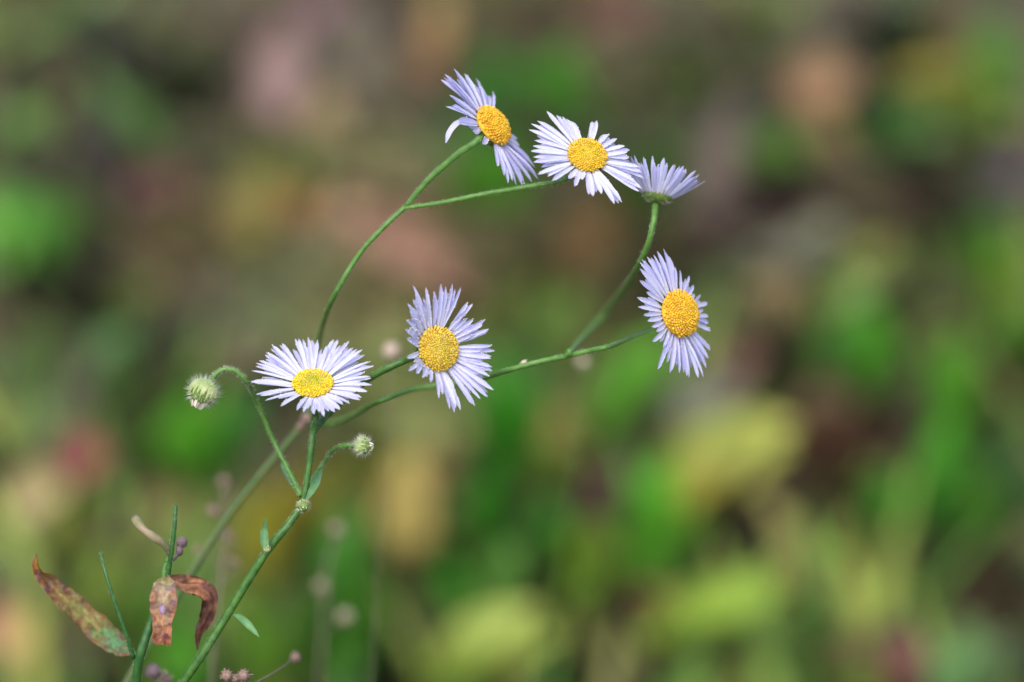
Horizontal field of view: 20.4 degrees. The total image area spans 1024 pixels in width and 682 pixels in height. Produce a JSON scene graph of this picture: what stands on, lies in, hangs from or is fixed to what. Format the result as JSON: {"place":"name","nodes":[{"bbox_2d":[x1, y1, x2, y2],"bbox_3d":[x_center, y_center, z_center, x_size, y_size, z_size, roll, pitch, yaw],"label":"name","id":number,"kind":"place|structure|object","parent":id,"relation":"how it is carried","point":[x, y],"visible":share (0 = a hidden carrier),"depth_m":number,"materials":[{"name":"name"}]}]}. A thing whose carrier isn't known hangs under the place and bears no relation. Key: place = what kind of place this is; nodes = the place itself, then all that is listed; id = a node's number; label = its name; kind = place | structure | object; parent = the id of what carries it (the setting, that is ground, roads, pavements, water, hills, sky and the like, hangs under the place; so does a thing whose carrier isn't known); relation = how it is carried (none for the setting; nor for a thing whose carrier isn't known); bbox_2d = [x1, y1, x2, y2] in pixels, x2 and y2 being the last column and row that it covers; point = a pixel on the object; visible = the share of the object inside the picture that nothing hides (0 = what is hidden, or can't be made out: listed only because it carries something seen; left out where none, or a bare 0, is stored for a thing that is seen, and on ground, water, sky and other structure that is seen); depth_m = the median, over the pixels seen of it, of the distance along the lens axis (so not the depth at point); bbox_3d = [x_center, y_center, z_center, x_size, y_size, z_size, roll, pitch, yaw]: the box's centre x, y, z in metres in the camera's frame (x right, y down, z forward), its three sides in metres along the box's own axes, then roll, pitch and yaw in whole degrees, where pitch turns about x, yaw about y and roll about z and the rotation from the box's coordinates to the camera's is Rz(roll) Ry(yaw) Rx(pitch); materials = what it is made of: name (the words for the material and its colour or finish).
{"place":"outdoors","nodes":[
{"label":"outdoors","id":0,"kind":"place"},
{"bbox_2d":[35,503,158,638],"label":"leaf","id":1,"kind":"object","parent":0,"point":[66,533],"visible":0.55,"depth_m":1.19,"materials":[{"name":"green plant"}]},
{"bbox_2d":[149,579,344,681],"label":"leaf","id":2,"kind":"object","parent":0,"point":[259,658],"visible":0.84,"depth_m":1.15,"materials":[{"name":"green plant"}]},
{"bbox_2d":[0,0,1023,681],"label":"ground","id":3,"kind":"structure","parent":0,"point":[794,42],"depth_m":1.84,"materials":[{"name":"green plant"}]},
{"bbox_2d":[0,597,25,668],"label":"leaf","id":4,"kind":"object","parent":3,"relation":"on","point":[12,630],"visible":0.78,"depth_m":1.22,"materials":[{"name":"plant"}]},
{"bbox_2d":[0,176,100,292],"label":"leafy weed","id":5,"kind":"object","parent":3,"relation":"on","point":[38,228],"visible":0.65,"depth_m":1.53,"materials":[{"name":"green plant"}]},
{"bbox_2d":[45,434,72,470],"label":"fallen leaf","id":6,"kind":"object","parent":3,"relation":"on","point":[59,445],"visible":0.73,"depth_m":1.32,"materials":[{"name":"plant"}]},
{"bbox_2d":[0,0,118,158],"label":"leafy weed","id":7,"kind":"object","parent":3,"relation":"on","point":[18,124],"visible":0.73,"depth_m":1.81,"materials":[{"name":"green plant"}]},
{"bbox_2d":[0,277,162,506],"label":"leafy weed","id":8,"kind":"object","parent":3,"relation":"on","point":[112,388],"visible":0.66,"depth_m":1.40,"materials":[{"name":"green plant"}]},
{"bbox_2d":[60,435,105,479],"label":"leaf","id":9,"kind":"object","parent":3,"relation":"on","point":[87,453],"visible":0.92,"depth_m":1.31,"materials":[{"name":"plant"}]},
{"bbox_2d":[32,505,217,681],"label":"withered plant","id":10,"kind":"object","parent":3,"relation":"on","point":[98,629],"visible":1,"depth_m":0.45,"materials":[{"name":"brown plant"}]},
{"bbox_2d":[84,50,206,160],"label":"leafy weed","id":11,"kind":"object","parent":3,"relation":"on","point":[139,120],"visible":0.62,"depth_m":1.68,"materials":[{"name":"green plant"}]},
{"bbox_2d":[108,159,188,207],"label":"fallen leaf","id":12,"kind":"object","parent":3,"relation":"on","point":[153,175],"visible":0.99,"depth_m":1.69,"materials":[{"name":"brown plant"}]},
{"bbox_2d":[142,662,173,681],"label":"dry stalk","id":13,"kind":"object","parent":3,"relation":"on","point":[153,671],"visible":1,"depth_m":0.47,"materials":[{"name":"plant"}]},
{"bbox_2d":[153,488,182,514],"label":"fallen leaf","id":14,"kind":"object","parent":3,"relation":"on","point":[164,498],"visible":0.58,"depth_m":1.33,"materials":[{"name":"green plant"}]},
{"bbox_2d":[126,0,218,60],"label":"leafy weed","id":15,"kind":"object","parent":3,"relation":"on","point":[151,12],"visible":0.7,"depth_m":1.88,"materials":[{"name":"green plant"}]},
{"bbox_2d":[134,351,254,535],"bbox_3d":[-0.152,0.054,1.358,0.054,0.143,0.184,-6,26,-13],"label":"leafy weed","id":16,"kind":"object","parent":3,"relation":"on","point":[182,439],"visible":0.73,"depth_m":1.31,"materials":[{"name":"green plant"}]},
{"bbox_2d":[193,475,239,681],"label":"dry stalk","id":17,"kind":"object","parent":3,"relation":"on","point":[213,510],"visible":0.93,"depth_m":0.53,"materials":[{"name":"green plant"}]},
{"bbox_2d":[226,161,277,275],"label":"fallen leaf","id":18,"kind":"object","parent":3,"relation":"on","point":[251,204],"visible":0.99,"depth_m":1.63,"materials":[{"name":"plant"}]},
{"bbox_2d":[218,650,301,681],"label":"dry stalk","id":19,"kind":"object","parent":3,"relation":"on","point":[243,675],"visible":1,"depth_m":0.44,"materials":[{"name":"pink plant"}]},
{"bbox_2d":[254,15,304,158],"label":"fallen leaf","id":20,"kind":"object","parent":3,"relation":"on","point":[279,71],"visible":0.98,"depth_m":1.82,"materials":[{"name":"pink plant"}]},
{"bbox_2d":[231,432,393,599],"bbox_3d":[-0.095,0.095,1.259,0.055,0.150,0.156,10,27,20],"label":"leaf","id":21,"kind":"object","parent":3,"relation":"on","point":[366,479],"visible":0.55,"depth_m":1.25,"materials":[{"name":"green plant"}]},
{"bbox_2d":[300,86,344,174],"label":"fallen leaf","id":22,"kind":"object","parent":3,"relation":"on","point":[324,110],"visible":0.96,"depth_m":1.76,"materials":[{"name":"brown plant"}]},
{"bbox_2d":[314,521,353,681],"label":"dry stalk","id":23,"kind":"object","parent":3,"relation":"on","point":[345,616],"visible":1,"depth_m":0.59,"materials":[{"name":"green plant"}]},
{"bbox_2d":[178,284,494,681],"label":"daisy plant","id":24,"kind":"object","parent":3,"relation":"on","point":[316,386],"visible":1,"depth_m":0.44,"materials":[{"name":"white plant"}]},
{"bbox_2d":[316,501,383,681],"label":"leafy weed","id":25,"kind":"object","parent":3,"relation":"on","point":[345,646],"visible":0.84,"depth_m":1.18,"materials":[{"name":"green plant"}]},
{"bbox_2d":[371,340,401,679],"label":"dry stalk","id":26,"kind":"object","parent":3,"relation":"on","point":[391,350],"visible":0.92,"depth_m":0.53,"materials":[{"name":"green plant"}]},
{"bbox_2d":[305,203,472,306],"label":"fallen leaf","id":27,"kind":"object","parent":3,"relation":"on","point":[419,254],"visible":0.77,"depth_m":1.60,"materials":[{"name":"plant"}]},
{"bbox_2d":[375,448,432,593],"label":"fallen leaf","id":28,"kind":"object","parent":3,"relation":"on","point":[407,518],"visible":0.99,"depth_m":1.24,"materials":[{"name":"yellow plant"}]},
{"bbox_2d":[123,69,710,681],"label":"daisy plant","id":29,"kind":"object","parent":3,"relation":"on","point":[675,313],"visible":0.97,"depth_m":0.44,"materials":[{"name":"purple plant"}]},
{"bbox_2d":[406,44,449,105],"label":"leaf","id":30,"kind":"object","parent":3,"relation":"on","point":[419,55],"visible":0.84,"depth_m":1.88,"materials":[{"name":"brown plant"}]},
{"bbox_2d":[421,0,453,75],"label":"leaf","id":31,"kind":"object","parent":3,"relation":"on","point":[437,20],"visible":1,"depth_m":1.84,"materials":[{"name":"brown plant"}]},
{"bbox_2d":[423,448,455,514],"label":"fallen leaf","id":32,"kind":"object","parent":3,"relation":"on","point":[438,464],"visible":0.91,"depth_m":1.29,"materials":[{"name":"yellow plant"}]},
{"bbox_2d":[416,111,533,211],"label":"leafy weed","id":33,"kind":"object","parent":3,"relation":"on","point":[476,169],"visible":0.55,"depth_m":1.61,"materials":[{"name":"green plant"}]},
{"bbox_2d":[413,540,559,681],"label":"leafy weed","id":34,"kind":"object","parent":3,"relation":"on","point":[512,637],"visible":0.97,"depth_m":1.15,"materials":[{"name":"green plant"}]},
{"bbox_2d":[428,452,568,622],"bbox_3d":[-0.006,0.110,1.227,0.064,0.144,0.133,0,25,0],"label":"leafy weed","id":35,"kind":"object","parent":3,"relation":"on","point":[489,510],"visible":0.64,"depth_m":1.23,"materials":[{"name":"green plant"}]},
{"bbox_2d":[467,346,550,499],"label":"leafy weed","id":36,"kind":"object","parent":3,"relation":"on","point":[509,421],"visible":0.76,"depth_m":1.32,"materials":[{"name":"green plant"}]},
{"bbox_2d":[452,43,604,157],"bbox_3d":[0.010,-0.134,1.756,0.094,0.127,0.191,0,25,0],"label":"leafy weed","id":37,"kind":"object","parent":3,"relation":"on","point":[556,86],"visible":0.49,"depth_m":1.74,"materials":[{"name":"green plant"}]},
{"bbox_2d":[527,404,574,470],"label":"fallen leaf","id":38,"kind":"object","parent":3,"relation":"on","point":[559,421],"visible":0.84,"depth_m":1.40,"materials":[{"name":"green plant"}]},
{"bbox_2d":[544,356,591,681],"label":"dry stalk","id":39,"kind":"object","parent":3,"relation":"on","point":[582,362],"visible":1,"depth_m":0.56,"materials":[{"name":"green plant"}]},
{"bbox_2d":[535,434,615,617],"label":"leafy weed","id":40,"kind":"object","parent":3,"relation":"on","point":[588,552],"visible":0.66,"depth_m":1.19,"materials":[{"name":"green plant"}]},
{"bbox_2d":[486,289,685,486],"bbox_3d":[0.031,0.026,1.407,0.064,0.148,0.195,-13,28,-26],"label":"leafy weed","id":41,"kind":"object","parent":3,"relation":"on","point":[632,381],"visible":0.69,"depth_m":1.37,"materials":[{"name":"green plant"}]},
{"bbox_2d":[563,196,612,295],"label":"fallen leaf","id":42,"kind":"object","parent":3,"relation":"on","point":[589,234],"visible":0.93,"depth_m":1.59,"materials":[{"name":"brown plant"}]},
{"bbox_2d":[567,465,621,528],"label":"fallen leaf","id":43,"kind":"object","parent":3,"relation":"on","point":[595,498],"visible":0.95,"depth_m":1.35,"materials":[{"name":"plant"}]},
{"bbox_2d":[568,0,653,35],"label":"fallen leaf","id":44,"kind":"object","parent":3,"relation":"on","point":[599,14],"visible":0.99,"depth_m":2.00,"materials":[{"name":"brown plant"}]},
{"bbox_2d":[629,582,676,608],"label":"fallen leaf","id":45,"kind":"object","parent":3,"relation":"on","point":[659,596],"visible":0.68,"depth_m":1.25,"materials":[{"name":"green plant"}]},
{"bbox_2d":[621,448,701,584],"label":"leafy weed","id":46,"kind":"object","parent":3,"relation":"on","point":[657,519],"visible":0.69,"depth_m":1.23,"materials":[{"name":"green plant"}]},
{"bbox_2d":[607,40,718,220],"bbox_3d":[0.092,-0.106,1.715,0.046,0.112,0.290,4,25,9],"label":"leafy weed","id":47,"kind":"object","parent":3,"relation":"on","point":[686,71],"visible":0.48,"depth_m":1.77,"materials":[{"name":"green plant"}]},
{"bbox_2d":[652,373,740,435],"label":"fallen leaf","id":48,"kind":"object","parent":3,"relation":"on","point":[690,398],"visible":0.88,"depth_m":1.41,"materials":[{"name":"green plant"}]},
{"bbox_2d":[641,571,783,640],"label":"leafy weed","id":49,"kind":"object","parent":3,"relation":"on","point":[725,602],"visible":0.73,"depth_m":1.17,"materials":[{"name":"green plant"}]},
{"bbox_2d":[686,94,742,227],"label":"fallen leaf","id":50,"kind":"object","parent":3,"relation":"on","point":[716,161],"visible":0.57,"depth_m":1.68,"materials":[{"name":"plant"}]},
{"bbox_2d":[661,412,795,514],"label":"leafy weed","id":51,"kind":"object","parent":3,"relation":"on","point":[723,455],"visible":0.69,"depth_m":1.30,"materials":[{"name":"yellow plant"}]},
{"bbox_2d":[721,339,759,381],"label":"fallen leaf","id":52,"kind":"object","parent":3,"relation":"on","point":[741,361],"visible":0.9,"depth_m":1.46,"materials":[{"name":"brown plant"}]},
{"bbox_2d":[713,0,805,62],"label":"leafy weed","id":53,"kind":"object","parent":3,"relation":"on","point":[778,18],"visible":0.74,"depth_m":1.91,"materials":[{"name":"green plant"}]},
{"bbox_2d":[739,273,799,327],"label":"fallen leaf","id":54,"kind":"object","parent":3,"relation":"on","point":[775,292],"visible":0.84,"depth_m":1.53,"materials":[{"name":"brown plant"}]},
{"bbox_2d":[737,122,811,175],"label":"leafy weed","id":55,"kind":"object","parent":3,"relation":"on","point":[773,147],"visible":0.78,"depth_m":1.64,"materials":[{"name":"green plant"}]},
{"bbox_2d":[737,600,840,681],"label":"leafy weed","id":56,"kind":"object","parent":3,"relation":"on","point":[761,638],"visible":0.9,"depth_m":1.15,"materials":[{"name":"green plant"}]},
{"bbox_2d":[760,492,835,600],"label":"leaf","id":57,"kind":"object","parent":3,"relation":"on","point":[784,523],"visible":0.45,"depth_m":1.26,"materials":[{"name":"green plant"}]},
{"bbox_2d":[768,55,858,112],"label":"fallen leaf","id":58,"kind":"object","parent":3,"relation":"on","point":[815,82],"visible":1,"depth_m":1.87,"materials":[{"name":"brown plant"}]},
{"bbox_2d":[780,379,857,439],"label":"leaf","id":59,"kind":"object","parent":3,"relation":"on","point":[824,391],"visible":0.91,"depth_m":1.41,"materials":[{"name":"green plant"}]},
{"bbox_2d":[804,114,844,147],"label":"fallen leaf","id":60,"kind":"object","parent":3,"relation":"on","point":[828,128],"visible":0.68,"depth_m":1.78,"materials":[{"name":"brown plant"}]},
{"bbox_2d":[802,574,869,635],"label":"fallen leaf","id":61,"kind":"object","parent":3,"relation":"on","point":[839,584],"visible":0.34,"depth_m":1.25,"materials":[{"name":"green plant"}]},
{"bbox_2d":[830,625,873,681],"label":"leaf","id":62,"kind":"object","parent":3,"relation":"on","point":[859,637],"visible":0.98,"depth_m":1.19,"materials":[{"name":"green plant"}]},
{"bbox_2d":[815,299,898,411],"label":"leafy weed","id":63,"kind":"object","parent":3,"relation":"on","point":[870,344],"visible":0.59,"depth_m":1.37,"materials":[{"name":"green plant"}]},
{"bbox_2d":[797,240,938,385],"bbox_3d":[0.190,0.008,1.498,0.064,0.135,0.171,6,26,12],"label":"leafy weed","id":64,"kind":"object","parent":3,"relation":"on","point":[853,289],"visible":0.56,"depth_m":1.48,"materials":[{"name":"green plant"}]},
{"bbox_2d":[874,640,927,681],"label":"leaf","id":65,"kind":"object","parent":3,"relation":"on","point":[907,659],"visible":0.94,"depth_m":1.19,"materials":[{"name":"brown plant"}]},
{"bbox_2d":[850,0,960,160],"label":"leafy weed","id":66,"kind":"object","parent":3,"relation":"on","point":[887,132],"visible":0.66,"depth_m":1.70,"materials":[{"name":"green plant"}]},
{"bbox_2d":[844,331,1005,547],"bbox_3d":[0.190,0.072,1.304,0.073,0.142,0.193,0,25,0],"label":"leafy weed","id":67,"kind":"object","parent":3,"relation":"on","point":[941,495],"visible":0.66,"depth_m":1.25,"materials":[{"name":"green plant"}]},
{"bbox_2d":[891,4,982,135],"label":"leafy weed","id":68,"kind":"object","parent":3,"relation":"on","point":[933,80],"visible":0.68,"depth_m":1.81,"materials":[{"name":"green plant"}]},
{"bbox_2d":[926,617,1021,681],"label":"leafy weed","id":69,"kind":"object","parent":3,"relation":"on","point":[968,657],"visible":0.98,"depth_m":1.12,"materials":[{"name":"green plant"}]},
{"bbox_2d":[939,13,1023,179],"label":"leafy weed","id":70,"kind":"object","parent":3,"relation":"on","point":[996,65],"visible":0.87,"depth_m":1.76,"materials":[{"name":"green plant"}]},
{"bbox_2d":[959,203,1023,363],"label":"leafy weed","id":71,"kind":"object","parent":3,"relation":"on","point":[997,267],"visible":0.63,"depth_m":1.48,"materials":[{"name":"green plant"}]},
{"bbox_2d":[984,153,1023,201],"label":"fallen leaf","id":72,"kind":"object","parent":3,"relation":"on","point":[1010,170],"visible":0.97,"depth_m":1.70,"materials":[{"name":"grey plant"}]},
{"bbox_2d":[0,0,1023,681],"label":"grass","id":73,"kind":"structure","parent":0,"point":[872,608],"depth_m":1.32,"materials":[{"name":"green plant"}]},
{"bbox_2d":[0,463,70,522],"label":"leaf","id":74,"kind":"object","parent":73,"relation":"on","point":[36,489],"visible":1,"depth_m":1.27,"materials":[{"name":"beige plant"}]},
{"bbox_2d":[899,399,1023,581],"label":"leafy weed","id":75,"kind":"object","parent":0,"point":[924,551],"visible":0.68,"depth_m":1.26,"materials":[{"name":"green plant"}]}
]}

